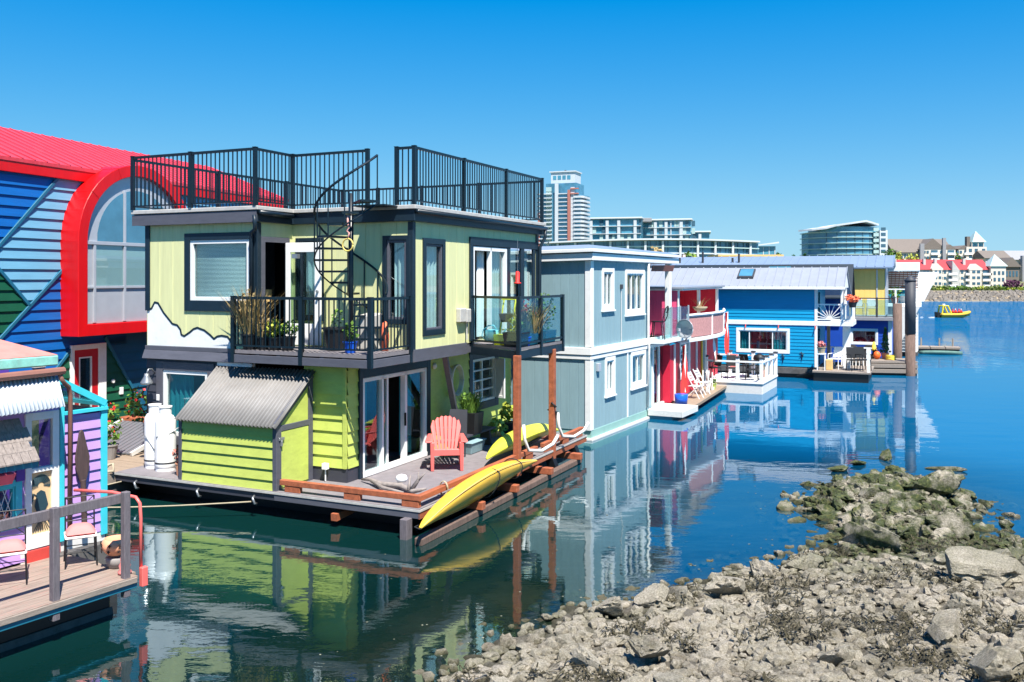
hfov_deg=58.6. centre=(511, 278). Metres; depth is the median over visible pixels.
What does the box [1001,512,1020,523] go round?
rock
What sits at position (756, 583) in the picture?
rock
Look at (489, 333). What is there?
watering can
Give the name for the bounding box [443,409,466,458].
planter
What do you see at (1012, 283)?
shrub
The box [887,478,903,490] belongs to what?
rock
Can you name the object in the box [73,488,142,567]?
handrail
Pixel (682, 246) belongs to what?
curved building
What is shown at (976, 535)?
rock
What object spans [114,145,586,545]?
houseboat
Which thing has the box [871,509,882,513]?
rock
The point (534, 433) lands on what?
kayak
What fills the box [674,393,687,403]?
bucket
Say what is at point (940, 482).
rock
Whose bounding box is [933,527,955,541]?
rock
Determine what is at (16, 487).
window
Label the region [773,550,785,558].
rock
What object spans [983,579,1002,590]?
rock
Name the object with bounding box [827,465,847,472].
rock
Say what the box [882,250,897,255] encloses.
tree
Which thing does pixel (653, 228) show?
apartment block
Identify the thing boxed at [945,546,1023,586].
rock
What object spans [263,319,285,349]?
potted plant
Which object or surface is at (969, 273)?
apartment block
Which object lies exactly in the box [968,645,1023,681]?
rock
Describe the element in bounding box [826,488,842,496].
rock
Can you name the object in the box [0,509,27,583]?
patio chair
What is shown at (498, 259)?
balcony door
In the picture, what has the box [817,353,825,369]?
side table
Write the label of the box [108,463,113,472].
mooring knot
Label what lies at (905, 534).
rock
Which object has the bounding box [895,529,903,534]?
rock
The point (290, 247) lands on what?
door
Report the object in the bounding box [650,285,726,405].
floating house
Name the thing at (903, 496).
rock
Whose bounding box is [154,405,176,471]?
gas tank
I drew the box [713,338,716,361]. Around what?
windsock
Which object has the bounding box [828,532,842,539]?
rock
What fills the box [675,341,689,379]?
window
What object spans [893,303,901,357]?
mooring pile
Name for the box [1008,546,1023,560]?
rock
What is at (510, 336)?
potted plant
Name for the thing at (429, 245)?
window
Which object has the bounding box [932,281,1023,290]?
shore ground
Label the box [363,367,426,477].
sliding door
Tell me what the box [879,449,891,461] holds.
rock
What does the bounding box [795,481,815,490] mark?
rock
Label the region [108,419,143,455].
gangway
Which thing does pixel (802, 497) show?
rock
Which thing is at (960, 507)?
rock
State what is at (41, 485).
door
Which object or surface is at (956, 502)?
rock
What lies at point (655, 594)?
rock
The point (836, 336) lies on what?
floating house
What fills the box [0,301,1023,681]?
water
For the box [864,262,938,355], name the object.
floating house
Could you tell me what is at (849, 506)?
rock
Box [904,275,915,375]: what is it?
mooring pile
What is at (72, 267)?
floating house
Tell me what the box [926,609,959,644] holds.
rock
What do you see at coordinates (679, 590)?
rock
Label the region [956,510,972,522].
rock
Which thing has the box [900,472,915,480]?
rock
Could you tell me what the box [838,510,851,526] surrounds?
rock
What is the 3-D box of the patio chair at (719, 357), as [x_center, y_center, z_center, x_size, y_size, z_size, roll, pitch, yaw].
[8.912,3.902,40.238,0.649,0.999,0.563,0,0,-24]
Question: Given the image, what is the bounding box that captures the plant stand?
[499,299,515,333]
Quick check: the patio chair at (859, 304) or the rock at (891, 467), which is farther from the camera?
the patio chair at (859, 304)
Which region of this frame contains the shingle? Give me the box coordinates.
[397,472,1023,681]
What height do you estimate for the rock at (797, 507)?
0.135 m
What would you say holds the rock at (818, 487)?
on the rocky shore
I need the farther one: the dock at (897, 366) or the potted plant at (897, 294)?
the potted plant at (897, 294)
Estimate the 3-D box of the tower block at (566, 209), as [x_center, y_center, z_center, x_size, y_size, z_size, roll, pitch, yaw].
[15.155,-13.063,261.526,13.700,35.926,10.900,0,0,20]
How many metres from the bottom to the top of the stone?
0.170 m
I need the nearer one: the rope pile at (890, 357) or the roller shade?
the roller shade
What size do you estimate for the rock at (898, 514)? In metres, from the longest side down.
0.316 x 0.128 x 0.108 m
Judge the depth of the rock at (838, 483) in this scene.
20.71 m
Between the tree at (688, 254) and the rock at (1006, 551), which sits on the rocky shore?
the rock at (1006, 551)
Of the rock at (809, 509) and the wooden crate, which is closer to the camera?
the rock at (809, 509)
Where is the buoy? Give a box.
[873,348,880,358]
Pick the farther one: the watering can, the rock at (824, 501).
the watering can
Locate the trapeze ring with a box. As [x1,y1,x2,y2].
[342,215,353,251]
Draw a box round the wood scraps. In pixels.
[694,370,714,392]
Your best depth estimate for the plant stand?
22.35 m
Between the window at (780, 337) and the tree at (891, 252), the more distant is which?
the tree at (891, 252)
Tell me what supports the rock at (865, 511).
on the rocky shore
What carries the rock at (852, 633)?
on the rocky shore
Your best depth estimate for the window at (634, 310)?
31.05 m
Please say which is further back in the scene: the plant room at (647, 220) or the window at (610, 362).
the plant room at (647, 220)
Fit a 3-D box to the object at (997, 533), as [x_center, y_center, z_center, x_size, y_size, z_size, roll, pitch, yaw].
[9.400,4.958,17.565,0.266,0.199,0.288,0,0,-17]
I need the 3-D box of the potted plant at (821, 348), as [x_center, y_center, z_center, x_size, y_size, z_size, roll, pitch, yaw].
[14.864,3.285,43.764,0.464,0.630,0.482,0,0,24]
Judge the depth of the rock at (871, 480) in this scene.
20.49 m
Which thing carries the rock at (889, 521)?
on the rocky shore
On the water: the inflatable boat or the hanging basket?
the inflatable boat
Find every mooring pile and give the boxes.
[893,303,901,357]
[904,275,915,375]
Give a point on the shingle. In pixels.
(769, 653)
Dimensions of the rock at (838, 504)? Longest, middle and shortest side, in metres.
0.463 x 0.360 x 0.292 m
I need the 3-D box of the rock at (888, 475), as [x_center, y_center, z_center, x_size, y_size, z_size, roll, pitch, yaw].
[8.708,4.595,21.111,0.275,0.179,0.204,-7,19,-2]
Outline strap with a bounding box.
[547,402,557,418]
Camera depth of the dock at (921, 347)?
59.51 m
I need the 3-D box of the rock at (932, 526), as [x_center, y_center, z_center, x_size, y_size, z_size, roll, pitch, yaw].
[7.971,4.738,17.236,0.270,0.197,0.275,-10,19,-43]
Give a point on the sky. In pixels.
(764, 121)
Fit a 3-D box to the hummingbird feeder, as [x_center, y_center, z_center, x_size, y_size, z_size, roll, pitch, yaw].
[0.151,-0.450,24.819,0.200,1.200,0.200,0,0,25]
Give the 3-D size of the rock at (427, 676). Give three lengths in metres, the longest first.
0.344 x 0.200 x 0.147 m
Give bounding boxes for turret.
[965,231,986,259]
[985,254,1006,286]
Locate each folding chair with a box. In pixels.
[688,371,703,398]
[692,368,709,394]
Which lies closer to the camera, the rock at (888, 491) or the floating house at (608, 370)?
the rock at (888, 491)
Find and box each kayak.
[414,458,536,529]
[486,423,558,459]
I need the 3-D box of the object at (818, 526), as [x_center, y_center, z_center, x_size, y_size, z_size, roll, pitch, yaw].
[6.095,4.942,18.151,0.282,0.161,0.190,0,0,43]
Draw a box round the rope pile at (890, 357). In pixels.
[886,355,895,359]
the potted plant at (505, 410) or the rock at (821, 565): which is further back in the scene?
the potted plant at (505, 410)
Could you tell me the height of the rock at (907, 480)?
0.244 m
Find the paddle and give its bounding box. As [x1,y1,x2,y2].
[75,430,89,521]
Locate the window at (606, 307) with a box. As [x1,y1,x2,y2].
[601,268,615,311]
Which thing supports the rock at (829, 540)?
on the rocky shore
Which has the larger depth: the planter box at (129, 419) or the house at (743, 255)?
the house at (743, 255)
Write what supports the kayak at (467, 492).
on the houseboat at (431, 285)
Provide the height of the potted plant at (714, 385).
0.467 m
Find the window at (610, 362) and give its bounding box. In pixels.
[604,356,616,397]
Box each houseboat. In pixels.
[0,340,137,652]
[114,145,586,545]
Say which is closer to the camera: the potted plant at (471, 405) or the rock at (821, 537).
the rock at (821, 537)
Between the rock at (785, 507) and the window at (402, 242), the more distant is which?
the window at (402, 242)
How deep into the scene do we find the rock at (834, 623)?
11.80 m
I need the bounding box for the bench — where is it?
[467,426,495,444]
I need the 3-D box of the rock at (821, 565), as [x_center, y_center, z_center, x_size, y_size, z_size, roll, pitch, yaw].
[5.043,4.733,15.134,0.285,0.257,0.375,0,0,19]
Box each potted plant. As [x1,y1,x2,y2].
[108,401,124,459]
[124,386,146,421]
[172,447,177,475]
[214,285,281,349]
[250,315,278,349]
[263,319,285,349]
[278,319,297,350]
[322,309,348,350]
[342,320,358,352]
[457,391,488,433]
[499,401,512,434]
[502,318,529,346]
[504,299,552,344]
[535,293,556,342]
[709,378,716,389]
[817,341,825,352]
[844,294,860,307]
[888,287,900,302]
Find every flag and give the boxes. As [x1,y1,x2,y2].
[681,344,687,392]
[724,312,728,353]
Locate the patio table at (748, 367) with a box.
[740,360,756,377]
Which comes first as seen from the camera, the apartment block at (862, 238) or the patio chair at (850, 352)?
the patio chair at (850, 352)
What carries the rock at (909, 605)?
on the rocky shore
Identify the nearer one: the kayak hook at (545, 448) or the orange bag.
the orange bag
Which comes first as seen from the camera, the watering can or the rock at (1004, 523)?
the rock at (1004, 523)
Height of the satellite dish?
0.823 m
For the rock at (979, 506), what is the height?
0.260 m
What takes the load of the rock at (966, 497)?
on the rocky shore
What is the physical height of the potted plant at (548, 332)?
1.269 m
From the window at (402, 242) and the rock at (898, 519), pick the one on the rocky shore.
the rock at (898, 519)
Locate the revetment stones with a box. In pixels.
[924,289,1023,300]
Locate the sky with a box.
[0,0,1023,255]
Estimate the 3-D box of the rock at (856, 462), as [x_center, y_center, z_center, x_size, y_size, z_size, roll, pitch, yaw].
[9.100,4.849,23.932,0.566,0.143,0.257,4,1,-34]
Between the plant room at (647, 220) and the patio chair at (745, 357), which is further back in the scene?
the plant room at (647, 220)
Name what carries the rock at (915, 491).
on the rocky shore
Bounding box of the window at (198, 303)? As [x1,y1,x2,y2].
[184,232,254,311]
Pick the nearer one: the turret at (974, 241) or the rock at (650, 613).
the rock at (650, 613)
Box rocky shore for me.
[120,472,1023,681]
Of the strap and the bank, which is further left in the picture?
the strap
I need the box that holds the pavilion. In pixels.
[758,242,778,254]
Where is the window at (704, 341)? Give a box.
[703,340,706,385]
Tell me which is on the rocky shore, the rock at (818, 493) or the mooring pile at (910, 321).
the rock at (818, 493)
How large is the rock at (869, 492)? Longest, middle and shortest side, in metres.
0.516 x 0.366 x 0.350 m
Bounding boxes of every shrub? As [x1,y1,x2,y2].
[956,285,967,289]
[988,285,998,289]
[1003,280,1023,287]
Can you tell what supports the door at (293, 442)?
in the storage shed
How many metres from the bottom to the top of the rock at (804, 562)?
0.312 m
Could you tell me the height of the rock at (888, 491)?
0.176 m
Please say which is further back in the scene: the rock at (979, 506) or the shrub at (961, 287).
the shrub at (961, 287)
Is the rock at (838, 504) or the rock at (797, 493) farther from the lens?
the rock at (797, 493)
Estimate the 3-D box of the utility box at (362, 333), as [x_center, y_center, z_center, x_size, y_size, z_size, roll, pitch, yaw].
[-3.143,1.171,20.228,0.439,0.797,0.399,0,0,25]
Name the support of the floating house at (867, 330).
on the water
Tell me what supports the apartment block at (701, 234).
on the city ground
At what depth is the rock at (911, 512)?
17.78 m
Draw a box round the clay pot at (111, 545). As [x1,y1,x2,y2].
[100,534,132,555]
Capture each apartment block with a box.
[590,217,643,239]
[644,218,694,238]
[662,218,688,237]
[693,231,710,238]
[798,220,887,255]
[888,238,972,259]
[895,259,991,287]
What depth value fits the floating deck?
39.22 m
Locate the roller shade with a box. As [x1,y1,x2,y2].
[651,265,674,270]
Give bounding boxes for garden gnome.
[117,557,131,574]
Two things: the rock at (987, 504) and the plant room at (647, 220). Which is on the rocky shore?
the rock at (987, 504)
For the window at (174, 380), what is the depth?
21.53 m
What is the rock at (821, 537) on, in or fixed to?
on the rocky shore
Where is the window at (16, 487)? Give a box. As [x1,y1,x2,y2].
[0,480,21,531]
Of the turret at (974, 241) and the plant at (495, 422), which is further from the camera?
the turret at (974, 241)
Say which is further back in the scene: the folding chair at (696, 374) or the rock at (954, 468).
the folding chair at (696, 374)
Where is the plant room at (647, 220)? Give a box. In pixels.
[643,218,651,222]
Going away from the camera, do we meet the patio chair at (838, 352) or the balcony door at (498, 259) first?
the balcony door at (498, 259)
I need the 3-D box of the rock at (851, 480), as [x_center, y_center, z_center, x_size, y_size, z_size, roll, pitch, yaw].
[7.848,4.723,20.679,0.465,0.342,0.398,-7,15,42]
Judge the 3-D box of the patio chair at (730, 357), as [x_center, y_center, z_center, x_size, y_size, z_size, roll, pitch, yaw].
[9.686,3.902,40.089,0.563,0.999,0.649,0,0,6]
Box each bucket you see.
[493,334,503,344]
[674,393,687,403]
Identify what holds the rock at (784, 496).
on the rocky shore
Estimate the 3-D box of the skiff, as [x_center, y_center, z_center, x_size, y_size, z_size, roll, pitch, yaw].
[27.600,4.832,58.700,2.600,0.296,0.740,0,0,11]
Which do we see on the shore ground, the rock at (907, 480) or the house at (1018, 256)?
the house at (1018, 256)
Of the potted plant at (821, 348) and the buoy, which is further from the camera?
the buoy
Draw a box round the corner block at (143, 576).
[139,566,147,586]
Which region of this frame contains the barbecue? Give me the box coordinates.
[753,353,764,375]
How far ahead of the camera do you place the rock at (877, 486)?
19.95 m
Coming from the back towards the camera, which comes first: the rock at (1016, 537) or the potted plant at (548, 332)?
the potted plant at (548, 332)
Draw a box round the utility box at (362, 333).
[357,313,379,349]
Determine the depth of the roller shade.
33.24 m
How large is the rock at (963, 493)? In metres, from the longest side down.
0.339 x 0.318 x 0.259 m
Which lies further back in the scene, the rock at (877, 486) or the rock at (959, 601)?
the rock at (877, 486)
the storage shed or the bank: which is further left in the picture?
the storage shed
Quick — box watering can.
[481,325,506,340]
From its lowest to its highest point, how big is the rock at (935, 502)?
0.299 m
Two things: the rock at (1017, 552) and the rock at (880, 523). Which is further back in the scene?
the rock at (880, 523)
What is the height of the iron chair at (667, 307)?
1.199 m
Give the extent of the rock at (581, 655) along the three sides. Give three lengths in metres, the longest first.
0.506 x 0.244 x 0.172 m
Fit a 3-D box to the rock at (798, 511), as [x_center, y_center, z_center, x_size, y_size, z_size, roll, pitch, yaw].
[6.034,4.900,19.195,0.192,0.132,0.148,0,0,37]
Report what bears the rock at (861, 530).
on the rocky shore
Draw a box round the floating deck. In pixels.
[706,350,777,394]
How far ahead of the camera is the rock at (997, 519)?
18.56 m
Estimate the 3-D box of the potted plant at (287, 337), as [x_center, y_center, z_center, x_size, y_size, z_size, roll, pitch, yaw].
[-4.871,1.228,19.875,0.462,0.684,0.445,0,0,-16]
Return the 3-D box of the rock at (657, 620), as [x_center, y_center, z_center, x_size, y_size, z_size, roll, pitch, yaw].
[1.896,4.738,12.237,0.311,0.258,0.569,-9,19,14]
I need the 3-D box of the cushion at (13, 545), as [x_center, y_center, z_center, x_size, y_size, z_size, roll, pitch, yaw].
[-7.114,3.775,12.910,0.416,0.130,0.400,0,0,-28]
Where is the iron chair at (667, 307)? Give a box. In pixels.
[651,306,668,339]
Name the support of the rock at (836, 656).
on the rocky shore
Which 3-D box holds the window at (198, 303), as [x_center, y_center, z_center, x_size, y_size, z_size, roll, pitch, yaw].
[-6.663,-0.140,20.886,2.080,1.800,0.165,0,0,25]
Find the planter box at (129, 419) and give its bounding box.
[120,415,144,422]
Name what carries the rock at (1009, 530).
on the rocky shore
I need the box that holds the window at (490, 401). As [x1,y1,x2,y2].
[469,354,498,410]
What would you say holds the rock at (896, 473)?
on the rocky shore
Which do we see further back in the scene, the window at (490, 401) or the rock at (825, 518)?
the window at (490, 401)
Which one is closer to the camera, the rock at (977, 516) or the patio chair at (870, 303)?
the rock at (977, 516)
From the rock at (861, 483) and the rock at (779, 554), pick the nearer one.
the rock at (779, 554)
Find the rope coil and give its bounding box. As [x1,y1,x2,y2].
[439,481,448,495]
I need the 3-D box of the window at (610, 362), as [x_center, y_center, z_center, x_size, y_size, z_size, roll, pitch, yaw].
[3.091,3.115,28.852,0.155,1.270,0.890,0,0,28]
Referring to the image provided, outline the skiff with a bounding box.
[919,351,962,354]
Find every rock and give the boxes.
[422,671,434,681]
[490,675,511,681]
[554,633,575,647]
[570,645,600,672]
[574,607,583,614]
[596,596,623,617]
[627,635,669,657]
[634,583,669,607]
[642,614,665,632]
[645,608,655,619]
[654,672,693,681]
[669,586,692,605]
[704,576,745,595]
[704,599,723,611]
[749,558,777,578]
[754,577,765,587]
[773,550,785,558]
[776,500,793,514]
[779,555,822,571]
[780,493,789,500]
[787,516,807,528]
[792,491,799,498]
[793,505,803,511]
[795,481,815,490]
[795,509,802,514]
[799,495,806,503]
[803,497,815,501]
[803,501,810,506]
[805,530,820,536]
[806,507,815,511]
[807,553,824,568]
[809,534,828,540]
[812,489,821,496]
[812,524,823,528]
[813,485,824,490]
[816,504,832,513]
[817,514,834,522]
[817,645,855,665]
[819,498,831,504]
[823,537,834,543]
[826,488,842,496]
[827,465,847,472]
[827,519,838,524]
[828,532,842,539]
[828,620,840,629]
[830,510,841,515]
[832,474,843,481]
[832,497,846,510]
[832,527,841,532]
[834,480,845,487]
[834,491,856,502]
[836,541,860,554]
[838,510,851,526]
[838,516,901,553]
[843,503,858,510]
[845,627,863,639]
[847,476,865,484]
[850,460,865,464]
[850,504,877,522]
[853,480,867,489]
[858,488,876,498]
[859,473,874,479]
[867,477,875,483]
[867,503,887,512]
[869,469,879,473]
[870,483,885,489]
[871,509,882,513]
[872,492,898,506]
[873,473,886,483]
[875,521,884,526]
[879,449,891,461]
[885,465,902,472]
[885,474,894,477]
[885,489,893,493]
[885,517,894,526]
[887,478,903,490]
[888,499,905,512]
[890,524,903,529]
[891,476,914,484]
[891,493,908,501]
[892,470,901,476]
[893,517,903,523]
[895,512,903,517]
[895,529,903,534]
[898,526,917,542]
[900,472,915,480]
[902,469,965,494]
[903,489,929,494]
[905,600,919,610]
[906,500,922,510]
[906,510,918,516]
[908,494,926,501]
[909,518,927,524]
[918,525,935,538]
[922,504,931,508]
[924,466,966,471]
[925,512,974,539]
[926,524,938,529]
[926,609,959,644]
[931,493,950,507]
[932,500,942,509]
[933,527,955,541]
[941,493,952,497]
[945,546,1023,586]
[946,593,980,612]
[949,498,973,510]
[954,505,963,510]
[955,491,970,496]
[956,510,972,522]
[957,509,984,521]
[958,494,970,500]
[959,488,975,494]
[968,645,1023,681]
[971,531,979,539]
[974,522,997,534]
[975,503,985,509]
[978,499,993,508]
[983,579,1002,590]
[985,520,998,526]
[992,509,1005,513]
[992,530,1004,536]
[993,548,1011,556]
[994,516,1004,521]
[998,519,1013,528]
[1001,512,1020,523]
[1001,527,1021,537]
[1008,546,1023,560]
[1010,534,1020,539]
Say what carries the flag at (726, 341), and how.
attached to the floating house at (708, 323)
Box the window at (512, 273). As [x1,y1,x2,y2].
[511,272,529,328]
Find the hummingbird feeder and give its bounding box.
[514,240,520,283]
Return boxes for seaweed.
[450,473,1023,681]
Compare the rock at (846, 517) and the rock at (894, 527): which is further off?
the rock at (846, 517)
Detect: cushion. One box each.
[0,538,25,553]
[65,522,95,536]
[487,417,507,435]
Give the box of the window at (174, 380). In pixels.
[156,361,214,444]
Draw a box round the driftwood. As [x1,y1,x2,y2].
[361,472,425,493]
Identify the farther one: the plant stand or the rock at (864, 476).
the plant stand
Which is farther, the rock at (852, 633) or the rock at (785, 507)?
the rock at (785, 507)
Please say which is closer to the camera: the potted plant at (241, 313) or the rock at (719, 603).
the rock at (719, 603)
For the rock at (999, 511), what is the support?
on the rocky shore
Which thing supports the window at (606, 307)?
in the floating house at (608, 370)
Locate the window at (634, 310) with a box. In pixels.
[625,270,645,316]
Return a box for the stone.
[395,474,407,482]
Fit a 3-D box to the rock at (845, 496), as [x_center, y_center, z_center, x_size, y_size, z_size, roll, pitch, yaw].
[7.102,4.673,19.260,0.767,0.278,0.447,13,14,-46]
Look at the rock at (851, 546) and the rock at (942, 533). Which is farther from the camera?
the rock at (942, 533)
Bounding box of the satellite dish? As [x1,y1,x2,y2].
[676,319,692,340]
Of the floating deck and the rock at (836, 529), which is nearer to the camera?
the rock at (836, 529)
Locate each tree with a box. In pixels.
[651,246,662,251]
[681,251,694,256]
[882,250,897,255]
[887,248,895,257]
[895,251,903,259]
[905,253,918,259]
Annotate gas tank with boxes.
[144,403,161,468]
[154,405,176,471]
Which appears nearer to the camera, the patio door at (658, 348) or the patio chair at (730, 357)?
the patio door at (658, 348)
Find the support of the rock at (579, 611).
on the rocky shore
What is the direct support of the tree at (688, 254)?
on the city ground
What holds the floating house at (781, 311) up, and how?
on the water
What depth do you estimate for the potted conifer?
47.35 m
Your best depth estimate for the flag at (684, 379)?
34.05 m
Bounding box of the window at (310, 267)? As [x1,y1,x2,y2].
[295,238,323,320]
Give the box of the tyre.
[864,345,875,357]
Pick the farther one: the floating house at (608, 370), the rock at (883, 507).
the floating house at (608, 370)
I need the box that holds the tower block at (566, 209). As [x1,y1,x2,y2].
[537,170,589,245]
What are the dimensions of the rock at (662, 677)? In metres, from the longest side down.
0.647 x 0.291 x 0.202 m
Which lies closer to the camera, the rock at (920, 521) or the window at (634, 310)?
the rock at (920, 521)
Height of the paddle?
1.596 m
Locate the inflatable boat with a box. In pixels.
[934,304,970,317]
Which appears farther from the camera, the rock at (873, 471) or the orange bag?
the rock at (873, 471)
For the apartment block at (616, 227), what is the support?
on the city ground
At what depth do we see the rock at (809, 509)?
19.07 m
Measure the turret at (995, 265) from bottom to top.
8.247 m
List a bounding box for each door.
[24,410,58,549]
[75,348,97,406]
[279,425,307,487]
[286,242,321,345]
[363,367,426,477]
[469,237,537,340]
[652,344,666,406]
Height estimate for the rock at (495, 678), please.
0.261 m
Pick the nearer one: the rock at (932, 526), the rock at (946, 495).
the rock at (932, 526)
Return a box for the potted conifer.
[880,327,890,358]
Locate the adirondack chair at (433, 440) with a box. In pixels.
[425,416,467,471]
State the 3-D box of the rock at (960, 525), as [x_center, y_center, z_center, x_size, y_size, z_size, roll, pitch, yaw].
[8.247,4.655,17.214,0.837,0.540,0.392,-2,-7,23]
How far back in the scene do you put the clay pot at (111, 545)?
13.48 m
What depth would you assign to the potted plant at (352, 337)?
19.12 m
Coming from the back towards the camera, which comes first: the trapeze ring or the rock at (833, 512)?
the trapeze ring
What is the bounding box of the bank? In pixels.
[925,291,1020,300]
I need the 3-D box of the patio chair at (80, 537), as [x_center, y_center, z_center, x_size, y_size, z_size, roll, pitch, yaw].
[-6.527,3.821,13.793,0.453,0.958,0.496,0,0,-28]
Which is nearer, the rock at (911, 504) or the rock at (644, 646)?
the rock at (644, 646)
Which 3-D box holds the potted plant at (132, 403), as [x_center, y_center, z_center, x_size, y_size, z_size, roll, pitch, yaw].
[-10.280,3.642,24.947,0.691,1.415,0.650,0,0,25]
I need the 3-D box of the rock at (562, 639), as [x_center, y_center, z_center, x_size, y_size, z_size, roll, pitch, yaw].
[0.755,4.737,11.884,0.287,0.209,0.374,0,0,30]
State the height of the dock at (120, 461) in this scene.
0.930 m
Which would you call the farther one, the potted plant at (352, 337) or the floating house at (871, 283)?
the floating house at (871, 283)
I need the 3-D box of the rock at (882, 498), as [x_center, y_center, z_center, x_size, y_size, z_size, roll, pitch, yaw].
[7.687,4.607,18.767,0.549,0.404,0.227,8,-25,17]
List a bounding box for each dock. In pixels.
[108,425,144,495]
[853,358,917,375]
[918,338,960,352]
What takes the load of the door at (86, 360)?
in the floating house at (72, 267)
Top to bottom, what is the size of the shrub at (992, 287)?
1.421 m
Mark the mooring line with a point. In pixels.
(186, 504)
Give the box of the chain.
[144,428,177,450]
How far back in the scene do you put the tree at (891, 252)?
221.30 m
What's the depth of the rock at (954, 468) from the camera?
23.22 m
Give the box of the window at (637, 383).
[630,350,647,390]
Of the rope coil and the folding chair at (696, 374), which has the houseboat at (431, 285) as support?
the rope coil
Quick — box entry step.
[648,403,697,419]
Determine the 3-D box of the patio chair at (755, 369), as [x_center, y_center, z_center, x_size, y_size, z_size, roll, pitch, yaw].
[10.319,3.902,39.394,0.649,0.999,0.563,0,0,16]
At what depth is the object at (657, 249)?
149.32 m
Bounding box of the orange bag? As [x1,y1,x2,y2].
[382,321,388,350]
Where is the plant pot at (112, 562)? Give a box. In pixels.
[105,555,120,568]
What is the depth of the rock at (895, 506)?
18.12 m
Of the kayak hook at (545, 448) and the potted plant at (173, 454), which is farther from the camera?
the kayak hook at (545, 448)
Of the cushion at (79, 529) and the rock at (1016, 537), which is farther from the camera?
the rock at (1016, 537)
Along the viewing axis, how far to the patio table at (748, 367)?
40.31 m
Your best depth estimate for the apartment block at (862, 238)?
232.36 m
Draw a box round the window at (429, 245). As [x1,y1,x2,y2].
[422,238,445,335]
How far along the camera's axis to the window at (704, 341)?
39.38 m
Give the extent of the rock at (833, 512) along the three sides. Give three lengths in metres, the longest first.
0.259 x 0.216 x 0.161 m
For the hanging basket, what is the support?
hanging from the floating house at (708, 323)
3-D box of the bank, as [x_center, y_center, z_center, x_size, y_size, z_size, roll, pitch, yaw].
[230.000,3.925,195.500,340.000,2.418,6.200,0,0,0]
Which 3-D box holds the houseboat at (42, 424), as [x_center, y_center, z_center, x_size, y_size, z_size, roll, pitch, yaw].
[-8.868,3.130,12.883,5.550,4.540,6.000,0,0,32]
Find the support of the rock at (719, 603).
on the rocky shore
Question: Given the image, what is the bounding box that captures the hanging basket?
[693,298,706,310]
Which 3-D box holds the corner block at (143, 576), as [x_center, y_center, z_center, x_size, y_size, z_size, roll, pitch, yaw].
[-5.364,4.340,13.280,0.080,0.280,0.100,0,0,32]
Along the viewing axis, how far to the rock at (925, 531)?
16.72 m
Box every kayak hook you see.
[522,425,558,452]
[557,412,589,437]
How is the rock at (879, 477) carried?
on the rocky shore
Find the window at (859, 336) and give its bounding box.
[851,328,877,344]
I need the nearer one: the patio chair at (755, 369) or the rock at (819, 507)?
the rock at (819, 507)
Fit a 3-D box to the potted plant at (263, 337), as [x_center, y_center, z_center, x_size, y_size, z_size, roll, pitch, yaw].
[-5.446,1.169,20.146,0.887,0.802,0.914,0,0,-15]
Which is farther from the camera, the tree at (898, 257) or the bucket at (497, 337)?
the tree at (898, 257)
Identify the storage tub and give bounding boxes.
[457,437,486,454]
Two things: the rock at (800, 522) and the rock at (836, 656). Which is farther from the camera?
the rock at (800, 522)
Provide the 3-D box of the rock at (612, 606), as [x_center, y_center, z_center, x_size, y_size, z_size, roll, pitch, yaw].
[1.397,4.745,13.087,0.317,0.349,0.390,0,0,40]
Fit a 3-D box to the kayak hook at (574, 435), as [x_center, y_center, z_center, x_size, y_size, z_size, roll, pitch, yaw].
[1.609,3.804,23.739,1.172,0.715,0.135,0,0,-40]
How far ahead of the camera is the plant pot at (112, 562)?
13.50 m
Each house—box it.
[0,126,282,424]
[511,245,690,440]
[650,264,854,361]
[650,266,873,382]
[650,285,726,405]
[659,252,895,314]
[707,255,783,256]
[825,297,895,364]
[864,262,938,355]
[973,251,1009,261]
[999,257,1020,284]
[1005,251,1023,281]
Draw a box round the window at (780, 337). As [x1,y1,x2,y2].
[736,327,789,353]
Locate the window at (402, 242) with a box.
[382,235,409,323]
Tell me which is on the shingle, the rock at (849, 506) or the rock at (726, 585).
the rock at (726, 585)
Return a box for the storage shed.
[174,362,315,490]
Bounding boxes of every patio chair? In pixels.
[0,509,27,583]
[63,494,97,568]
[709,355,722,378]
[725,355,735,378]
[739,354,753,376]
[743,356,758,380]
[828,347,843,369]
[846,347,862,370]
[854,347,871,370]
[856,299,864,315]
[866,299,875,315]
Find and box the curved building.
[547,238,759,256]
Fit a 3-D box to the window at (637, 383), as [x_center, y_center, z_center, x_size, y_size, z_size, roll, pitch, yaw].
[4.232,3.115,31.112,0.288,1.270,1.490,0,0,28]
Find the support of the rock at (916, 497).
on the rocky shore
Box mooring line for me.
[108,501,250,507]
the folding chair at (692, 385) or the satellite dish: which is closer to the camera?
the satellite dish
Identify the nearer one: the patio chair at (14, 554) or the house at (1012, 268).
the patio chair at (14, 554)
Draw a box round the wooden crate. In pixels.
[826,359,832,369]
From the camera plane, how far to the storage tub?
22.65 m
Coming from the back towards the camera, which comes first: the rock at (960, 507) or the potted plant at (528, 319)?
the potted plant at (528, 319)

